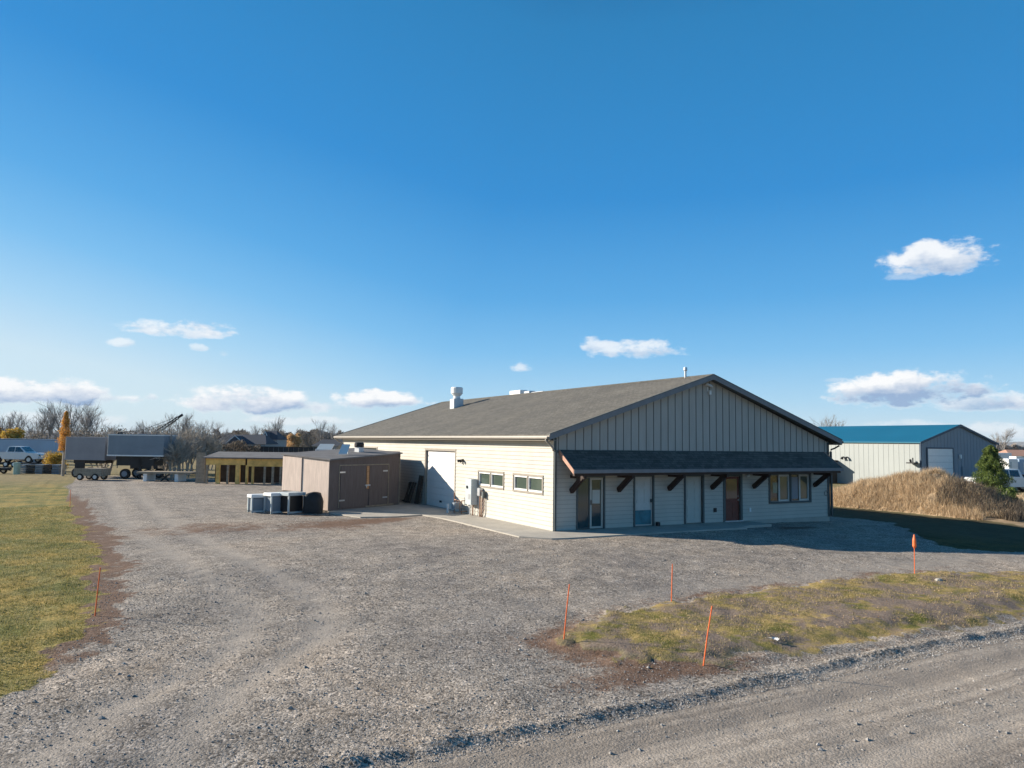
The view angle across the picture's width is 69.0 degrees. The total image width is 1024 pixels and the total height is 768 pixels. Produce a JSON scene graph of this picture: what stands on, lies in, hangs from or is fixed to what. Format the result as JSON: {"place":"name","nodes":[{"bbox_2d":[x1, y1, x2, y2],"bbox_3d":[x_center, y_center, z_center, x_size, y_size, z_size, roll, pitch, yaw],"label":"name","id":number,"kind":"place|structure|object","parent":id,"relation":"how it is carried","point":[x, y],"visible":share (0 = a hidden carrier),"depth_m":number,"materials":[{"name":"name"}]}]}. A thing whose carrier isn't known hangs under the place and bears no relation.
{"place":"outdoors","nodes":[
{"label":"outdoors","id":0,"kind":"place"},
{"bbox_2d":[0,467,11,473],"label":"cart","id":1,"kind":"object","parent":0,"point":[3,470],"visible":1,"depth_m":68.03,"materials":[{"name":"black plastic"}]},
{"bbox_2d":[0,506,108,693],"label":"lawn grass","id":2,"kind":"structure","parent":0,"point":[28,580],"depth_m":18.15,"materials":[{"name":"green plant"}]},
{"bbox_2d":[136,471,195,481],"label":"flat deck","id":3,"kind":"structure","parent":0,"point":[151,475],"depth_m":59.19,"materials":[{"name":"grey wood"}]},
{"bbox_2d":[219,434,277,446],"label":"house","id":4,"kind":"structure","parent":0,"point":[261,440],"depth_m":179.42,"materials":[{"name":"white paint"}]},
{"bbox_2d":[263,431,287,451],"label":"house","id":5,"kind":"structure","parent":0,"point":[279,438],"depth_m":192.05,"materials":[{"name":"white paint"}]},
{"bbox_2d":[302,492,323,513],"bbox_3d":[-9.461,5.629,35.410,0.940,0.996,0.955,2,-5,-10],"label":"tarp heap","id":6,"kind":"object","parent":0,"point":[313,502],"visible":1,"depth_m":35.00,"materials":[{"name":"black plastic"}]},
{"bbox_2d":[311,439,342,450],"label":"house","id":7,"kind":"structure","parent":0,"point":[329,441],"depth_m":186.25,"materials":[{"name":"grey"}]},
{"bbox_2d":[0,437,1023,699],"bbox_3d":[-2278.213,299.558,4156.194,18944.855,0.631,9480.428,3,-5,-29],"label":"ground","id":8,"kind":"structure","parent":0,"point":[50,491],"depth_m":17.23,"materials":[{"name":"green plant"}]},
{"bbox_2d":[0,415,16,431],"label":"bare tree","id":9,"kind":"object","parent":8,"relation":"on","point":[5,427],"visible":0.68,"depth_m":119.10,"materials":[{"name":"grey plant"}]},
{"bbox_2d":[0,427,25,438],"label":"autumn bush","id":10,"kind":"object","parent":8,"relation":"on","point":[12,433],"visible":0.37,"depth_m":107.58,"materials":[{"name":"yellow plant"}]},
{"bbox_2d":[1,412,25,430],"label":"bare tree","id":11,"kind":"object","parent":8,"relation":"on","point":[13,417],"visible":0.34,"depth_m":135.32,"materials":[{"name":"grey plant"}]},
{"bbox_2d":[13,462,20,474],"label":"green cabinet","id":12,"kind":"object","parent":8,"relation":"on","point":[16,468],"visible":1,"depth_m":66.88,"materials":[{"name":"metal"}]},
{"bbox_2d":[0,461,46,466],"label":"flatbed trailer","id":13,"kind":"object","parent":8,"relation":"on","point":[5,463],"visible":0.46,"depth_m":82.31,"materials":[{"name":"grey metal"}]},
{"bbox_2d":[0,446,46,462],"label":"pickup truck","id":14,"kind":"object","parent":13,"relation":"on","point":[28,454],"visible":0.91,"depth_m":82.10,"materials":[{"name":"white paint"}]},
{"bbox_2d":[6,410,43,438],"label":"bare tree","id":15,"kind":"object","parent":8,"relation":"on","point":[21,422],"visible":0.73,"depth_m":125.52,"materials":[{"name":"grey plant"}]},
{"bbox_2d":[0,439,62,461],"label":"box trailer","id":16,"kind":"object","parent":8,"relation":"on","point":[41,445],"visible":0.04,"depth_m":91.14,"materials":[{"name":"grey metal"}]},
{"bbox_2d":[14,431,54,460],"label":"dusky tree","id":17,"kind":"object","parent":8,"relation":"on","point":[34,436],"visible":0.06,"depth_m":102.57,"materials":[{"name":"grey plant"}]},
{"bbox_2d":[20,464,66,473],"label":"pallet stack","id":18,"kind":"object","parent":8,"relation":"on","point":[40,469],"visible":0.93,"depth_m":68.58,"materials":[{"name":"grey wood"}]},
{"bbox_2d":[33,409,58,437],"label":"bare tree","id":19,"kind":"object","parent":8,"relation":"on","point":[36,428],"visible":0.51,"depth_m":129.32,"materials":[{"name":"grey plant"}]},
{"bbox_2d":[37,403,61,437],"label":"bare tree","id":20,"kind":"object","parent":8,"relation":"on","point":[52,420],"visible":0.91,"depth_m":127.51,"materials":[{"name":"grey plant"}]},
{"bbox_2d":[41,450,68,468],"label":"autumn bush","id":21,"kind":"object","parent":8,"relation":"on","point":[54,458],"visible":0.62,"depth_m":73.05,"materials":[{"name":"yellow plant"}]},
{"bbox_2d":[33,401,77,438],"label":"bare tree","id":22,"kind":"object","parent":8,"relation":"on","point":[56,415],"visible":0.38,"depth_m":134.12,"materials":[{"name":"grey plant"}]},
{"bbox_2d":[55,410,70,475],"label":"orange tree","id":23,"kind":"object","parent":8,"relation":"on","point":[65,432],"visible":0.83,"depth_m":65.61,"materials":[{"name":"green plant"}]},
{"bbox_2d":[47,401,92,436],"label":"bare tree","id":24,"kind":"object","parent":8,"relation":"on","point":[73,417],"visible":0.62,"depth_m":127.56,"materials":[{"name":"grey plant"}]},
{"bbox_2d":[58,425,111,437],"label":"dusky tree","id":25,"kind":"object","parent":8,"relation":"on","point":[86,435],"visible":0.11,"depth_m":118.05,"materials":[{"name":"grey plant"}]},
{"bbox_2d":[72,406,98,436],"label":"bare tree","id":26,"kind":"object","parent":8,"relation":"on","point":[89,423],"visible":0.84,"depth_m":130.53,"materials":[{"name":"grey plant"}]},
{"bbox_2d":[70,402,103,432],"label":"bare tree","id":27,"kind":"object","parent":8,"relation":"on","point":[88,417],"visible":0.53,"depth_m":140.01,"materials":[{"name":"grey plant"}]},
{"bbox_2d":[64,437,115,477],"bbox_3d":[-36.259,6.314,64.366,3.440,3.450,2.440,1,-4,0],"label":"box trailer","id":28,"kind":"object","parent":8,"relation":"on","point":[87,449],"visible":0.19,"depth_m":63.24,"materials":[{"name":"grey metal"}]},
{"bbox_2d":[80,417,109,436],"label":"bare tree","id":29,"kind":"object","parent":8,"relation":"on","point":[92,428],"visible":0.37,"depth_m":144.12,"materials":[{"name":"grey plant"}]},
{"bbox_2d":[99,426,119,469],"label":"bare shrub","id":30,"kind":"object","parent":8,"relation":"on","point":[109,430],"visible":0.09,"depth_m":69.89,"materials":[{"name":"plant"}]},
{"bbox_2d":[105,425,137,434],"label":"dusky tree","id":31,"kind":"object","parent":8,"relation":"on","point":[123,431],"visible":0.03,"depth_m":124.02,"materials":[{"name":"grey plant"}]},
{"bbox_2d":[137,419,148,433],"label":"bare tree","id":32,"kind":"object","parent":8,"relation":"on","point":[139,427],"visible":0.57,"depth_m":141.16,"materials":[{"name":"grey plant"}]},
{"bbox_2d":[117,414,182,468],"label":"lattice crane","id":33,"kind":"object","parent":8,"relation":"on","point":[156,467],"visible":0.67,"depth_m":83.72,"materials":[{"name":"black metal"}]},
{"bbox_2d":[55,437,260,451],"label":"brush","id":34,"kind":"object","parent":8,"relation":"on","point":[240,445],"visible":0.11,"depth_m":141.30,"materials":[{"name":"brown plant"}]},
{"bbox_2d":[142,424,180,470],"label":"bare shrub","id":35,"kind":"object","parent":8,"relation":"on","point":[154,430],"visible":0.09,"depth_m":71.79,"materials":[{"name":"plant"}]},
{"bbox_2d":[149,415,178,433],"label":"bare tree","id":36,"kind":"object","parent":8,"relation":"on","point":[168,424],"visible":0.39,"depth_m":117.56,"materials":[{"name":"grey plant"}]},
{"bbox_2d":[169,408,193,433],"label":"bare tree","id":37,"kind":"object","parent":8,"relation":"on","point":[183,424],"visible":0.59,"depth_m":112.53,"materials":[{"name":"grey plant"}]},
{"bbox_2d":[157,418,210,474],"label":"bare shrub","id":38,"kind":"object","parent":8,"relation":"on","point":[199,431],"visible":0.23,"depth_m":70.17,"materials":[{"name":"grey plant"}]},
{"bbox_2d":[173,426,221,470],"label":"bare shrub","id":39,"kind":"object","parent":8,"relation":"on","point":[206,434],"visible":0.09,"depth_m":73.24,"materials":[{"name":"plant"}]},
{"bbox_2d":[192,433,222,469],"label":"bare shrub","id":40,"kind":"object","parent":8,"relation":"on","point":[208,447],"visible":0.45,"depth_m":71.66,"materials":[{"name":"grey plant"}]},
{"bbox_2d":[207,418,227,444],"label":"bare tree","id":41,"kind":"object","parent":8,"relation":"on","point":[215,430],"visible":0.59,"depth_m":134.58,"materials":[{"name":"grey plant"}]},
{"bbox_2d":[219,430,231,445],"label":"bare tree","id":42,"kind":"object","parent":8,"relation":"on","point":[223,437],"visible":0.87,"depth_m":150.05,"materials":[{"name":"grey plant"}]},
{"bbox_2d":[270,415,284,433],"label":"bare tree","id":43,"kind":"object","parent":8,"relation":"on","point":[279,426],"visible":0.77,"depth_m":209.49,"materials":[{"name":"grey plant"}]},
{"bbox_2d":[213,427,343,446],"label":"brush","id":44,"kind":"object","parent":8,"relation":"on","point":[236,432],"visible":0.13,"depth_m":300.44,"materials":[{"name":"brown plant"}]},
{"bbox_2d":[224,446,333,451],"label":"dark fence","id":45,"kind":"object","parent":8,"relation":"on","point":[274,449],"visible":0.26,"depth_m":149.38,"materials":[{"name":"black wood"}]},
{"bbox_2d":[287,433,301,451],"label":"orange tree","id":46,"kind":"object","parent":8,"relation":"on","point":[294,440],"visible":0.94,"depth_m":213.25,"materials":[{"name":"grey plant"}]},
{"bbox_2d":[294,429,314,450],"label":"dusky tree","id":47,"kind":"object","parent":8,"relation":"on","point":[304,441],"visible":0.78,"depth_m":224.04,"materials":[{"name":"grey plant"}]},
{"bbox_2d":[307,429,329,443],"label":"dusky tree","id":48,"kind":"object","parent":8,"relation":"on","point":[316,441],"visible":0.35,"depth_m":238.89,"materials":[{"name":"grey plant"}]},
{"bbox_2d":[312,419,332,440],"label":"bare tree","id":49,"kind":"object","parent":8,"relation":"on","point":[321,432],"visible":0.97,"depth_m":199.37,"materials":[{"name":"grey plant"}]},
{"bbox_2d":[324,423,338,438],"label":"bare tree","id":50,"kind":"object","parent":8,"relation":"on","point":[332,430],"visible":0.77,"depth_m":215.30,"materials":[{"name":"grey plant"}]},
{"bbox_2d":[0,477,1023,767],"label":"gravel lot","id":51,"kind":"structure","parent":8,"relation":"on","point":[190,531],"depth_m":14.88,"materials":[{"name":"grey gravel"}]},
{"bbox_2d":[74,462,110,479],"bbox_3d":[-33.858,7.014,60.100,2.200,1.450,1.504,1,-4,0],"label":"utility cart","id":52,"kind":"object","parent":51,"relation":"on","point":[81,471],"visible":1,"depth_m":59.41,"materials":[{"name":"grey metal"}]},
{"bbox_2d":[94,567,100,615],"bbox_3d":[-8.416,4.270,15.111,0.077,1.071,0.026,3,-5,-29],"label":"marker stake","id":53,"kind":"object","parent":51,"relation":"on","point":[97,592],"visible":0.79,"depth_m":15.11,"materials":[{"name":"wood"}]},
{"bbox_2d":[107,434,176,478],"bbox_3d":[-31.484,6.164,63.379,4.740,3.720,2.440,1,-4,0],"label":"box trailer","id":54,"kind":"object","parent":51,"relation":"on","point":[140,450],"visible":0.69,"depth_m":62.29,"materials":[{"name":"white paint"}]},
{"bbox_2d":[149,429,191,478],"bbox_3d":[-28.846,5.943,63.337,3.490,4.269,3.389,0,-5,13],"label":"bare shrub","id":55,"kind":"object","parent":51,"relation":"on","point":[177,453],"visible":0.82,"depth_m":63.12,"materials":[{"name":"grey plant"}]},
{"bbox_2d":[172,429,209,477],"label":"bare shrub","id":56,"kind":"object","parent":51,"relation":"on","point":[189,443],"visible":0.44,"depth_m":65.74,"materials":[{"name":"grey plant"}]},
{"bbox_2d":[195,453,206,482],"bbox_3d":[-24.114,6.504,57.703,0.720,2.350,0.120,1,-4,0],"label":"plywood sheet","id":57,"kind":"object","parent":51,"relation":"on","point":[200,468],"visible":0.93,"depth_m":57.65,"materials":[{"name":"grey wood"}]},
{"bbox_2d":[203,451,292,483],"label":"open pole shed","id":58,"kind":"structure","parent":51,"relation":"on","point":[247,467],"depth_m":57.76,"materials":[{"name":"yellow wood"}]},
{"bbox_2d":[247,494,263,512],"bbox_3d":[-12.121,5.664,35.376,0.760,0.850,0.660,4,-6,-37],"label":"metal crate","id":59,"kind":"object","parent":51,"relation":"on","point":[256,504],"visible":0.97,"depth_m":35.16,"materials":[{"name":"white paint"}]},
{"bbox_2d":[263,492,282,513],"bbox_3d":[-11.265,5.606,35.136,0.760,0.950,0.660,-4,-6,44],"label":"metal crate","id":60,"kind":"object","parent":51,"relation":"on","point":[272,502],"visible":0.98,"depth_m":34.95,"materials":[{"name":"white paint"}]},
{"bbox_2d":[276,491,305,513],"bbox_3d":[-10.483,5.612,35.269,0.960,0.980,1.010,-2,-5,35],"label":"metal crate","id":61,"kind":"object","parent":51,"relation":"on","point":[292,502],"visible":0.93,"depth_m":34.96,"materials":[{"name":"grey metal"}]},
{"bbox_2d":[315,444,334,450],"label":"white sheet roof","id":62,"kind":"structure","parent":51,"relation":"on","point":[325,446],"depth_m":47.35,"materials":[{"name":"metal"}]},
{"bbox_2d":[327,502,771,539],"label":"walkway","id":63,"kind":"structure","parent":51,"relation":"on","point":[402,509],"depth_m":31.33,"materials":[{"name":"concrete"}]},
{"bbox_2d":[281,448,402,510],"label":"storage shed","id":64,"kind":"structure","parent":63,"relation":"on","point":[352,479],"depth_m":37.49,"materials":[{"name":"brown wood"}]},
{"bbox_2d":[339,444,349,454],"bbox_3d":[-8.608,3.395,38.251,0.365,0.600,1.066,1,-4,-1],"label":"tilted panel","id":65,"kind":"object","parent":64,"relation":"on","point":[344,449],"visible":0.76,"depth_m":38.23,"materials":[{"name":"glass"}]},
{"bbox_2d":[339,466,366,507],"bbox_3d":[-7.973,5.132,37.293,0.052,2.020,1.840,-2,-5,33],"label":"shed door","id":66,"kind":"structure","parent":64,"relation":"in","point":[352,478],"depth_m":37.28,"materials":[{"name":"brown wood"}]},
{"bbox_2d":[354,442,363,451],"bbox_3d":[-8.216,3.415,40.017,0.520,0.550,0.507,-2,-5,33],"label":"roof vent","id":67,"kind":"object","parent":64,"relation":"on","point":[359,446],"visible":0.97,"depth_m":39.84,"materials":[{"name":"metal"}]},
{"bbox_2d":[368,465,387,504],"bbox_3d":[-6.966,5.267,38.839,0.052,2.020,1.380,-2,-5,33],"label":"shed door","id":68,"kind":"structure","parent":64,"relation":"in","point":[378,475],"depth_m":38.80,"materials":[{"name":"brown wood"}]},
{"bbox_2d":[402,482,416,502],"bbox_3d":[-5.699,5.984,41.191,0.514,1.119,1.100,3,-5,-29],"label":"wooden pallet","id":69,"kind":"object","parent":63,"relation":"on","point":[407,498],"visible":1,"depth_m":41.11,"materials":[{"name":"brown wood"}]},
{"bbox_2d":[414,475,422,503],"bbox_3d":[-5.090,5.758,40.627,0.319,1.539,0.500,3,-5,-29],"label":"leaning board","id":70,"kind":"object","parent":63,"relation":"on","point":[418,490],"visible":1,"depth_m":40.56,"materials":[{"name":"brown wood"}]},
{"bbox_2d":[333,367,843,530],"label":"metal shop building","id":71,"kind":"structure","parent":51,"relation":"on","point":[706,448],"depth_m":33.26,"materials":[{"name":"paint"}]},
{"bbox_2d":[424,448,455,509],"bbox_3d":[-3.725,4.892,38.782,0.173,3.045,4.050,3,-5,-29],"label":"garage door","id":72,"kind":"structure","parent":71,"relation":"in","point":[439,478],"depth_m":38.95,"materials":[{"name":"white metal"}]},
{"bbox_2d":[477,470,503,489],"bbox_3d":[-0.933,4.323,33.688,0.136,0.774,2.568,3,-5,-29],"label":"side window","id":73,"kind":"structure","parent":71,"relation":"in","point":[487,479],"depth_m":33.62,"materials":[{"name":"white glass"}]},
{"bbox_2d":[512,473,543,494],"bbox_3d":[0.680,4.115,30.767,0.136,0.774,2.497,3,-5,-29],"label":"side window","id":74,"kind":"structure","parent":71,"relation":"in","point":[525,483],"depth_m":30.70,"materials":[{"name":"white glass"}]},
{"bbox_2d":[578,478,589,528],"bbox_3d":[2.835,4.769,29.749,0.625,2.010,0.060,3,-5,-29],"label":"sliding door","id":75,"kind":"structure","parent":71,"relation":"in","point":[584,489],"depth_m":29.76,"materials":[{"name":"grey glass"}]},
{"bbox_2d":[590,478,602,528],"bbox_3d":[3.398,4.799,30.035,0.630,2.010,0.100,3,-5,-29],"label":"sliding door","id":76,"kind":"structure","parent":71,"relation":"in","point":[596,484],"depth_m":30.06,"materials":[{"name":"white glass"}]},
{"bbox_2d":[635,477,651,525],"bbox_3d":[5.484,4.902,31.177,0.930,2.020,0.135,3,-5,-29],"label":"door","id":77,"kind":"structure","parent":71,"relation":"in","point":[643,485],"depth_m":31.20,"materials":[{"name":"paint"}]},
{"bbox_2d":[686,476,700,522],"bbox_3d":[7.916,5.049,32.516,0.950,2.000,0.125,3,-5,-29],"label":"door","id":78,"kind":"structure","parent":71,"relation":"in","point":[693,483],"depth_m":32.54,"materials":[{"name":"beige paint"}]},
{"bbox_2d":[726,477,738,520],"bbox_3d":[9.922,5.172,33.615,0.890,1.960,0.105,3,-5,-29],"label":"door","id":79,"kind":"structure","parent":71,"relation":"in","point":[732,483],"depth_m":33.64,"materials":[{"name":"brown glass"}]},
{"bbox_2d":[770,475,788,501],"bbox_3d":[12.583,4.910,35.129,1.360,1.250,0.070,3,-5,-29],"label":"front window","id":80,"kind":"structure","parent":71,"relation":"in","point":[779,484],"depth_m":35.13,"materials":[{"name":"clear glass"}]},
{"bbox_2d":[792,474,808,500],"bbox_3d":[13.809,4.979,35.801,1.280,1.250,0.070,3,-5,-29],"label":"front window","id":81,"kind":"structure","parent":71,"relation":"in","point":[800,482],"depth_m":35.82,"materials":[{"name":"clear glass"}]},
{"bbox_2d":[256,621,1023,767],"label":"berm stones","id":82,"kind":"object","parent":51,"relation":"on","point":[679,707],"visible":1,"depth_m":11.43,"materials":[{"name":"grey gravel"}]},
{"bbox_2d":[703,606,712,665],"bbox_3d":[3.438,4.482,13.098,0.228,1.124,0.026,2,-5,-20],"label":"marker stake","id":83,"kind":"object","parent":51,"relation":"on","point":[707,636],"visible":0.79,"depth_m":13.09,"materials":[{"name":"wood"}]},
{"bbox_2d":[563,584,569,638],"bbox_3d":[1.036,4.380,14.161,0.132,1.122,0.025,2,-5,-13],"label":"marker stake","id":84,"kind":"object","parent":8,"relation":"on","point":[566,612],"visible":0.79,"depth_m":14.15,"materials":[{"name":"wood"}]},
{"bbox_2d":[565,572,1023,662],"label":"patch grass","id":85,"kind":"structure","parent":8,"relation":"on","point":[808,601],"depth_m":16.88,"materials":[{"name":"green plant"}]},
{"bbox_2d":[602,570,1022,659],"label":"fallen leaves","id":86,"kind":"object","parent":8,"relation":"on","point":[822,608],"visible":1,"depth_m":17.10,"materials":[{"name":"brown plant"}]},
{"bbox_2d":[808,415,844,426],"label":"bare tree","id":87,"kind":"object","parent":8,"relation":"on","point":[825,422],"visible":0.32,"depth_m":168.52,"materials":[{"name":"grey plant"}]},
{"bbox_2d":[912,534,916,573],"bbox_3d":[11.779,5.029,21.772,0.105,1.240,0.110,3,-5,-29],"label":"marker stake","id":88,"kind":"object","parent":8,"relation":"on","point":[914,544],"visible":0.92,"depth_m":21.77,"materials":[{"name":"plastic"}]},
{"bbox_2d":[833,466,1023,526],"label":"earth mound","id":89,"kind":"object","parent":8,"relation":"on","point":[1020,523],"visible":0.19,"depth_m":43.21,"materials":[{"name":"beige plant"}]},
{"bbox_2d":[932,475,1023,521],"bbox_3d":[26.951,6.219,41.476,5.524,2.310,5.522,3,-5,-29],"label":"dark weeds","id":90,"kind":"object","parent":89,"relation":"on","point":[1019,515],"visible":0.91,"depth_m":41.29,"materials":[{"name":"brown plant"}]},
{"bbox_2d":[967,445,1018,495],"bbox_3d":[31.680,6.041,49.375,3.093,4.073,3.142,-3,-6,36],"label":"pine tree","id":91,"kind":"object","parent":8,"relation":"on","point":[991,465],"visible":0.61,"depth_m":48.99,"materials":[{"name":"green plant"}]},
{"bbox_2d":[965,469,1023,490],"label":"pickup truck","id":92,"kind":"object","parent":8,"relation":"on","point":[1015,474],"visible":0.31,"depth_m":60.12,"materials":[{"name":"white paint"}]},
{"bbox_2d":[989,431,1004,449],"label":"bare tree","id":93,"kind":"object","parent":8,"relation":"on","point":[997,438],"visible":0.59,"depth_m":269.80,"materials":[{"name":"grey plant"}]},
{"bbox_2d":[999,453,1011,458],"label":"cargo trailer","id":94,"kind":"object","parent":8,"relation":"on","point":[1004,455],"visible":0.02,"depth_m":149.44,"materials":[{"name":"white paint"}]},
{"bbox_2d":[997,427,1016,450],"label":"bare tree","id":95,"kind":"object","parent":8,"relation":"on","point":[1006,438],"visible":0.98,"depth_m":258.57,"materials":[{"name":"grey plant"}]},
{"bbox_2d":[1000,459,1017,468],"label":"cargo trailer","id":96,"kind":"object","parent":8,"relation":"on","point":[1013,463],"visible":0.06,"depth_m":84.62,"materials":[{"name":"white paint"}]},
{"bbox_2d":[1001,487,1017,499],"bbox_3d":[31.398,7.070,47.085,1.126,1.260,1.534,0,-5,13],"label":"wild shrub","id":97,"kind":"object","parent":8,"relation":"on","point":[1012,491],"visible":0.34,"depth_m":46.67,"materials":[{"name":"green plant"}]},
{"bbox_2d":[997,442,1023,451],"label":"brush","id":98,"kind":"object","parent":8,"relation":"on","point":[1013,446],"visible":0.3,"depth_m":329.61,"materials":[{"name":"brown plant"}]},
{"bbox_2d":[1006,458,1023,473],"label":"cargo trailer","id":99,"kind":"object","parent":8,"relation":"on","point":[1021,465],"visible":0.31,"depth_m":85.60,"materials":[{"name":"metal"}]},
{"bbox_2d":[0,0,1023,441],"label":"sky","id":100,"kind":"structure","parent":0,"point":[242,214],"materials":[{"name":"blue"}]},
{"bbox_2d":[53,430,1023,445],"bbox_3d":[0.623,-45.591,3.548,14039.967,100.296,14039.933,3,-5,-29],"label":"hills","id":101,"kind":"structure","parent":0,"point":[1018,443],"depth_m":5307.60,"materials":[{"name":"plant"}]},
{"bbox_2d":[374,637,1023,767],"bbox_3d":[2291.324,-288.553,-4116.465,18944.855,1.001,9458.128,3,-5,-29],"label":"gravel road","id":102,"kind":"structure","parent":0,"point":[931,740],"depth_m":10.46,"materials":[{"name":"grey gravel"}]},
{"bbox_2d":[819,424,998,483],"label":"blue roof building","id":103,"kind":"structure","parent":0,"point":[861,452],"depth_m":67.67,"materials":[{"name":"metal"}]},
{"bbox_2d":[926,447,954,476],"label":"garage door","id":104,"kind":"structure","parent":103,"relation":"in","point":[939,457],"depth_m":65.58,"materials":[{"name":"white paint"}]},
{"bbox_2d":[962,466,968,477],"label":"entry door","id":105,"kind":"structure","parent":103,"relation":"in","point":[965,469],"depth_m":67.17,"materials":[{"name":"metal"}]},
{"bbox_2d":[999,450,1023,458],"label":"house","id":106,"kind":"structure","parent":0,"point":[1017,452],"depth_m":191.41,"materials":[{"name":"brown paint"}]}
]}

